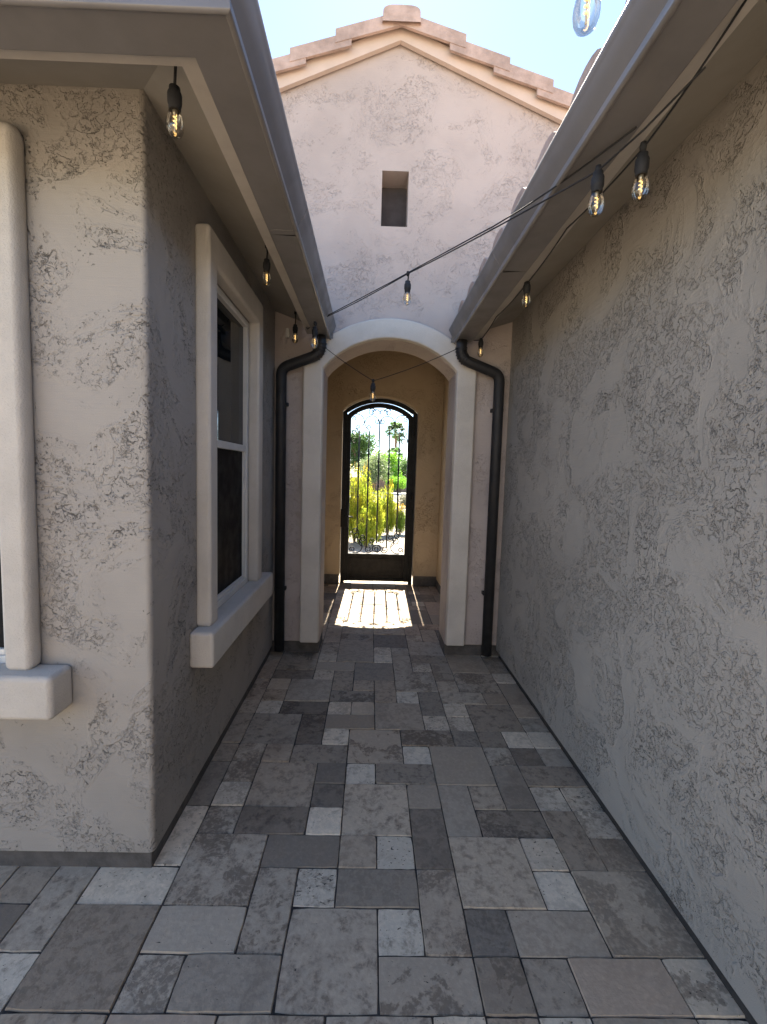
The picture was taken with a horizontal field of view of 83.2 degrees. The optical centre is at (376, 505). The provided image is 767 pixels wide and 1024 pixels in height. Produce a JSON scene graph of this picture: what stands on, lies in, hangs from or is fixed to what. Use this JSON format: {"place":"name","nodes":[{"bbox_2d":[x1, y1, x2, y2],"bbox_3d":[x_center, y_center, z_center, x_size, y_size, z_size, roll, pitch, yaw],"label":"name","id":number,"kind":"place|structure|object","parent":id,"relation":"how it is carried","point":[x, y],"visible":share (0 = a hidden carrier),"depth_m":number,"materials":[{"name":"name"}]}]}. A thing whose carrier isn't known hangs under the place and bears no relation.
{"place":"outdoors","nodes":[
{"label":"outdoors","id":0,"kind":"place"},
{"bbox_2d":[339,472,405,575],"bbox_3d":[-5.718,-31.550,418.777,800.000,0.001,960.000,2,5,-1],"label":"ground","id":1,"kind":"structure","parent":0,"point":[394,547],"depth_m":9.32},
{"bbox_2d":[349,463,371,541],"bbox_3d":[-0.490,-0.071,9.534,0.756,1.811,0.787,2,5,-1],"label":"shrub","id":2,"kind":"object","parent":1,"relation":"on","point":[353,502],"visible":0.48,"depth_m":9.37,"materials":[{"name":"yellow plant"}]},
{"bbox_2d":[350,429,378,472],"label":"tree","id":3,"kind":"object","parent":1,"relation":"on","point":[363,448],"visible":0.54,"depth_m":43.58,"materials":[{"name":"green plant"}]},
{"bbox_2d":[352,506,378,546],"bbox_3d":[-0.230,0.440,9.005,0.582,0.892,0.592,2,5,-1],"label":"shrub","id":4,"kind":"object","parent":1,"relation":"on","point":[371,529],"visible":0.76,"depth_m":8.90,"materials":[{"name":"yellow plant"}]},
{"bbox_2d":[359,464,372,499],"bbox_3d":[-0.289,-0.129,9.980,0.497,1.866,0.458,2,5,-1],"label":"shrub","id":5,"kind":"object","parent":1,"relation":"on","point":[365,479],"visible":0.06,"depth_m":9.91,"materials":[{"name":"yellow plant"}]},
{"bbox_2d":[354,453,392,491],"bbox_3d":[-0.409,-2.337,31.011,2.281,2.981,3.346,5,6,41],"label":"bush","id":6,"kind":"object","parent":1,"relation":"on","point":[373,468],"visible":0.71,"depth_m":30.57,"materials":[{"name":"green plant"}]},
{"bbox_2d":[362,487,386,543],"bbox_3d":[-0.085,0.192,9.283,0.623,1.349,0.581,2,5,-1],"label":"shrub","id":7,"kind":"object","parent":1,"relation":"on","point":[373,508],"visible":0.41,"depth_m":9.19,"materials":[{"name":"yellow plant"}]},
{"bbox_2d":[350,477,405,491],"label":"garden wall","id":8,"kind":"structure","parent":1,"relation":"on","point":[383,485],"depth_m":34.98,"materials":[{"name":"beige"}]},
{"bbox_2d":[375,487,390,534],"bbox_3d":[0.121,0.133,10.641,0.469,1.264,0.501,2,5,-1],"label":"shrub","id":9,"kind":"object","parent":1,"relation":"on","point":[384,508],"visible":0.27,"depth_m":10.58,"materials":[{"name":"yellow plant"}]},
{"bbox_2d":[371,448,402,477],"bbox_3d":[0.838,-2.973,35.828,2.875,3.564,2.546,2,5,-1],"label":"bush","id":10,"kind":"object","parent":1,"relation":"on","point":[393,458],"visible":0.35,"depth_m":35.60,"materials":[{"name":"green plant"}]},
{"bbox_2d":[382,479,399,534],"bbox_3d":[0.313,0.028,10.839,0.520,1.454,0.478,2,5,-1],"label":"shrub","id":11,"kind":"object","parent":1,"relation":"on","point":[392,510],"visible":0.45,"depth_m":10.77,"materials":[{"name":"yellow plant"}]},
{"bbox_2d":[383,422,405,454],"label":"palm tree","id":12,"kind":"object","parent":1,"relation":"on","point":[395,433],"visible":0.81,"depth_m":59.19,"materials":[{"name":"green plant"}]},
{"bbox_2d":[386,447,403,465],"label":"palm tree","id":13,"kind":"object","parent":1,"relation":"on","point":[395,449],"visible":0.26,"depth_m":49.35,"materials":[{"name":"green plant"}]},
{"bbox_2d":[385,475,405,492],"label":"hedge","id":14,"kind":"object","parent":1,"relation":"on","point":[402,482],"visible":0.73,"depth_m":31.39,"materials":[{"name":"green plant"}]},
{"bbox_2d":[394,503,404,533],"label":"shrub","id":15,"kind":"object","parent":1,"relation":"on","point":[401,521],"visible":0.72,"depth_m":10.90,"materials":[{"name":"green plant"}]},
{"bbox_2d":[393,456,406,478],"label":"bush","id":16,"kind":"object","parent":1,"relation":"on","point":[403,466],"visible":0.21,"depth_m":40.80,"materials":[{"name":"green plant"}]},
{"bbox_2d":[396,493,405,506],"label":"bush","id":17,"kind":"object","parent":1,"relation":"on","point":[402,499],"visible":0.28,"depth_m":19.20,"materials":[{"name":"grey plant"}]},
{"bbox_2d":[270,4,572,656],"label":"entry gable","id":18,"kind":"structure","parent":1,"relation":"on","point":[417,139],"depth_m":3.41,"materials":[{"name":"paint"}]},
{"bbox_2d":[340,398,417,584],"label":"metal gate","id":19,"kind":"structure","parent":18,"relation":"attached to","point":[369,566],"depth_m":5.90,"materials":[{"name":"metal"}]},
{"bbox_2d":[0,576,748,1023],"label":"paving","id":20,"kind":"structure","parent":0,"point":[78,968],"depth_m":1.61,"materials":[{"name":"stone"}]},
{"bbox_2d":[0,0,335,867],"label":"house wing","id":21,"kind":"structure","parent":20,"relation":"on","point":[142,590],"depth_m":1.57,"materials":[{"name":"beige paint"}]},
{"bbox_2d":[0,537,5,663],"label":"window","id":22,"kind":"structure","parent":21,"relation":"in","point":[2,637],"depth_m":1.59,"materials":[{"name":"plastic"}]},
{"bbox_2d":[217,285,248,608],"bbox_3d":[-0.843,-0.293,2.403,0.045,1.650,0.740,2,5,-1],"label":"window","id":23,"kind":"structure","parent":21,"relation":"in","point":[232,328],"depth_m":2.51,"materials":[{"name":"plastic"}]},
{"bbox_2d":[166,66,318,347],"bbox_3d":[-0.523,-1.190,2.242,0.297,0.388,2.090,2,5,-1],"label":"string light","id":24,"kind":"object","parent":21,"relation":"hanging from","point":[174,98],"visible":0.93,"depth_m":1.24,"materials":[{"name":"black rubber"}]},
{"bbox_2d":[324,347,457,400],"bbox_3d":[0.093,-1.014,3.294,1.088,0.436,0.052,2,5,-1],"label":"string light","id":25,"kind":"object","parent":21,"relation":"hanging from","point":[372,387],"visible":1,"depth_m":3.29,"materials":[{"name":"black rubber"}]},
{"bbox_2d":[449,0,766,1023],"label":"house wing","id":26,"kind":"structure","parent":20,"relation":"on","point":[631,634],"depth_m":1.57,"materials":[{"name":"beige paint"}]},
{"bbox_2d":[327,66,705,316],"bbox_3d":[0.289,-1.155,2.137,0.235,0.330,2.374,-1,5,-32],"label":"string light","id":27,"kind":"object","parent":26,"relation":"hanging from","point":[597,181],"visible":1,"depth_m":1.39,"materials":[{"name":"black rubber"}]},
{"bbox_2d":[572,0,600,36],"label":"string light","id":28,"kind":"object","parent":26,"relation":"hanging from","point":[581,28],"visible":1,"depth_m":0.81,"materials":[{"name":"clear glass"}]},
{"bbox_2d":[467,0,746,356],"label":"string light","id":29,"kind":"object","parent":26,"relation":"hanging from","point":[642,162],"visible":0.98,"depth_m":1.30,"materials":[{"name":"black rubber"}]},
{"bbox_2d":[258,0,625,471],"label":"sky","id":30,"kind":"structure","parent":0,"point":[538,36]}
]}

